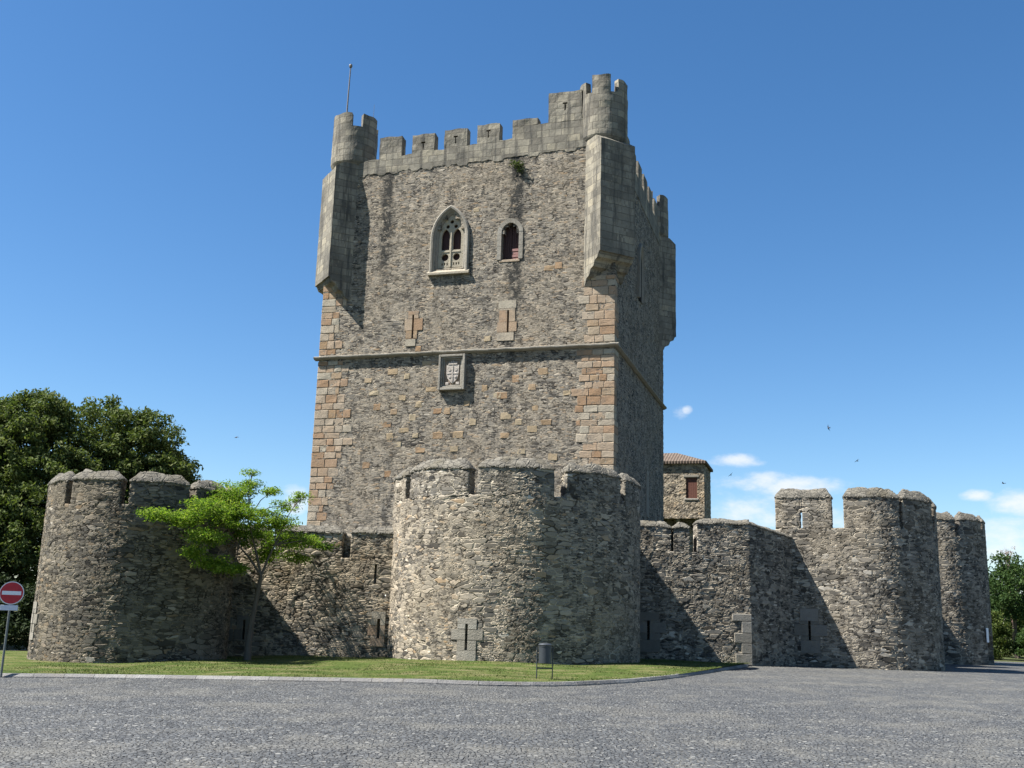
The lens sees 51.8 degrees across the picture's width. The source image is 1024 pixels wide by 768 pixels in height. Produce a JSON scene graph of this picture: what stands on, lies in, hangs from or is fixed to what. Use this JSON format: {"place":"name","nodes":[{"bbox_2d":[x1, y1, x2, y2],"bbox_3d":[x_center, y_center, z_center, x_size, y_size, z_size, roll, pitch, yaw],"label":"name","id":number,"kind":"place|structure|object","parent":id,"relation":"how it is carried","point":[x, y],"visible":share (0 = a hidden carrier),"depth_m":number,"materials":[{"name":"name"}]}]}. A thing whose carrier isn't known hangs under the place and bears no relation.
{"place":"outdoors","nodes":[
{"label":"outdoors","id":0,"kind":"place"},
{"bbox_2d":[0,651,746,681],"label":"lawn","id":1,"kind":"structure","parent":0,"point":[11,658],"depth_m":32.75,"materials":[{"name":"green plant"}]},
{"bbox_2d":[0,581,23,677],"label":"no entry sign","id":2,"kind":"object","parent":1,"relation":"on","point":[12,592],"visible":1,"depth_m":28.32,"materials":[{"name":"red metal"}]},
{"bbox_2d":[135,467,339,659],"bbox_3d":[-10.093,6.423,38.081,3.837,7.192,8.988,-4,-14,25],"label":"young tree","id":3,"kind":"object","parent":1,"relation":"on","point":[229,507],"visible":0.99,"depth_m":38.10,"materials":[{"name":"green plant"}]},
{"bbox_2d":[536,643,552,678],"bbox_3d":[0.876,7.495,28.251,0.367,1.078,0.367,-8,-16,38],"label":"litter bin","id":4,"kind":"object","parent":1,"relation":"on","point":[544,654],"visible":0.95,"depth_m":28.19,"materials":[{"name":"grey metal"}]},
{"bbox_2d":[0,649,1023,767],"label":"cobbled plaza","id":5,"kind":"structure","parent":0,"point":[959,716],"depth_m":17.14,"materials":[{"name":"grey stone"}]},
{"bbox_2d":[27,469,238,662],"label":"round tower","id":6,"kind":"structure","parent":5,"relation":"on","point":[119,580],"depth_m":36.07,"materials":[{"name":"stone"}]},
{"bbox_2d":[387,456,640,664],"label":"round tower","id":7,"kind":"structure","parent":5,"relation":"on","point":[514,559],"depth_m":38.72,"materials":[{"name":"stone"}]},
{"bbox_2d":[774,487,944,670],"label":"round tower","id":8,"kind":"structure","parent":5,"relation":"on","point":[867,588],"depth_m":47.10,"materials":[{"name":"grey stone"}]},
{"bbox_2d":[936,511,994,664],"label":"round tower","id":9,"kind":"structure","parent":5,"relation":"on","point":[965,599],"depth_m":59.96,"materials":[{"name":"grey stone"}]},
{"bbox_2d":[0,607,1023,661],"bbox_3d":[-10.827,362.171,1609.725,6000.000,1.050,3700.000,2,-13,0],"label":"ground","id":10,"kind":"structure","parent":0,"point":[1010,659],"depth_m":76.65,"materials":[{"name":"green plant"}]},
{"bbox_2d":[0,572,17,631],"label":"shrub","id":11,"kind":"object","parent":10,"relation":"on","point":[4,578],"visible":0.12,"depth_m":53.98,"materials":[{"name":"green plant"}]},
{"bbox_2d":[0,583,35,649],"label":"shrub","id":12,"kind":"object","parent":10,"relation":"on","point":[17,630],"visible":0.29,"depth_m":51.47,"materials":[{"name":"green plant"}]},
{"bbox_2d":[0,387,102,644],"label":"broadleaf tree","id":13,"kind":"object","parent":10,"relation":"on","point":[23,482],"visible":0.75,"depth_m":58.03,"materials":[{"name":"green plant"}]},
{"bbox_2d":[38,394,203,537],"bbox_3d":[-23.161,7.876,62.279,9.989,14.916,8.649,2,-13,0],"label":"broadleaf tree","id":14,"kind":"object","parent":10,"relation":"on","point":[113,449],"visible":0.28,"depth_m":62.02,"materials":[{"name":"green plant"}]},
{"bbox_2d":[227,525,393,656],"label":"curtain wall","id":15,"kind":"structure","parent":10,"relation":"on","point":[336,603],"depth_m":41.56,"materials":[{"name":"grey stone"}]},
{"bbox_2d":[2,664,748,686],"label":"kerb","id":16,"kind":"structure","parent":10,"relation":"on","point":[346,680],"depth_m":27.19,"materials":[{"name":"grey concrete"}]},
{"bbox_2d":[307,73,675,533],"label":"castle keep","id":17,"kind":"structure","parent":10,"relation":"on","point":[483,300],"depth_m":57.99,"materials":[{"name":"grey stone"}]},
{"bbox_2d":[346,64,351,111],"bbox_3d":[-9.862,-17.163,63.523,0.220,4.680,0.209,2,-13,0],"label":"flagpole","id":18,"kind":"object","parent":17,"relation":"on","point":[350,66],"visible":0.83,"depth_m":63.67,"materials":[{"name":"grey metal"}]},
{"bbox_2d":[427,205,469,275],"bbox_3d":[-3.418,-8.040,59.073,2.440,4.115,0.646,-2,-13,17],"label":"gothic window","id":19,"kind":"structure","parent":17,"relation":"in","point":[450,255],"depth_m":59.06,"materials":[{"name":"grey stone"}]},
{"bbox_2d":[496,218,522,262],"bbox_3d":[-0.036,-7.849,58.102,1.475,2.514,0.558,-2,-13,17],"label":"arched window","id":20,"kind":"structure","parent":17,"relation":"in","point":[512,246],"depth_m":58.10,"materials":[{"name":"stone"}]},
{"bbox_2d":[510,160,524,173],"bbox_3d":[0.265,-12.069,58.614,0.982,0.870,0.615,2,-13,0],"label":"wall plant","id":21,"kind":"object","parent":17,"relation":"attached to","point":[516,163],"depth_m":58.55,"materials":[{"name":"green plant"}]},
{"bbox_2d":[637,244,644,303],"bbox_3d":[7.640,-6.720,63.186,0.400,3.583,1.500,-2,-13,17],"label":"gothic window","id":22,"kind":"structure","parent":17,"relation":"in","point":[640,259],"depth_m":62.92,"materials":[{"name":"grey stone"}]},
{"bbox_2d":[663,453,712,551],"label":"stone house","id":23,"kind":"structure","parent":10,"relation":"on","point":[687,490],"depth_m":86.89,"materials":[{"name":"stone"}]},
{"bbox_2d":[683,475,698,499],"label":"window","id":24,"kind":"structure","parent":23,"relation":"in","point":[691,483],"depth_m":86.71,"materials":[{"name":"wood"}]},
{"bbox_2d":[640,518,795,665],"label":"curtain wall","id":25,"kind":"structure","parent":10,"relation":"on","point":[722,592],"depth_m":45.39,"materials":[{"name":"stone"}]},
{"bbox_2d":[991,609,1014,659],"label":"shrub","id":26,"kind":"object","parent":10,"relation":"on","point":[999,624],"visible":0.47,"depth_m":77.53,"materials":[{"name":"green plant"}]},
{"bbox_2d":[987,551,1023,658],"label":"broadleaf tree","id":27,"kind":"object","parent":10,"relation":"on","point":[1005,574],"visible":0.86,"depth_m":81.61,"materials":[{"name":"green plant"}]},
{"bbox_2d":[999,546,1014,650],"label":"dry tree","id":28,"kind":"object","parent":10,"relation":"on","point":[1006,552],"visible":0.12,"depth_m":87.10,"materials":[{"name":"green plant"}]},
{"bbox_2d":[993,562,1023,641],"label":"broadleaf tree","id":29,"kind":"object","parent":10,"relation":"on","point":[1004,610],"visible":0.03,"depth_m":94.70,"materials":[{"name":"green plant"}]},
{"bbox_2d":[994,606,1023,656],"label":"shrub","id":30,"kind":"object","parent":10,"relation":"on","point":[1010,627],"visible":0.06,"depth_m":83.53,"materials":[{"name":"green plant"}]},
{"bbox_2d":[1009,628,1023,656],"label":"shrub","id":31,"kind":"object","parent":10,"relation":"on","point":[1019,641],"visible":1,"depth_m":77.05,"materials":[{"name":"green plant"}]},
{"bbox_2d":[0,0,1023,592],"label":"sky","id":32,"kind":"structure","parent":0,"point":[842,181],"materials":[{"name":"blue"}]}
]}

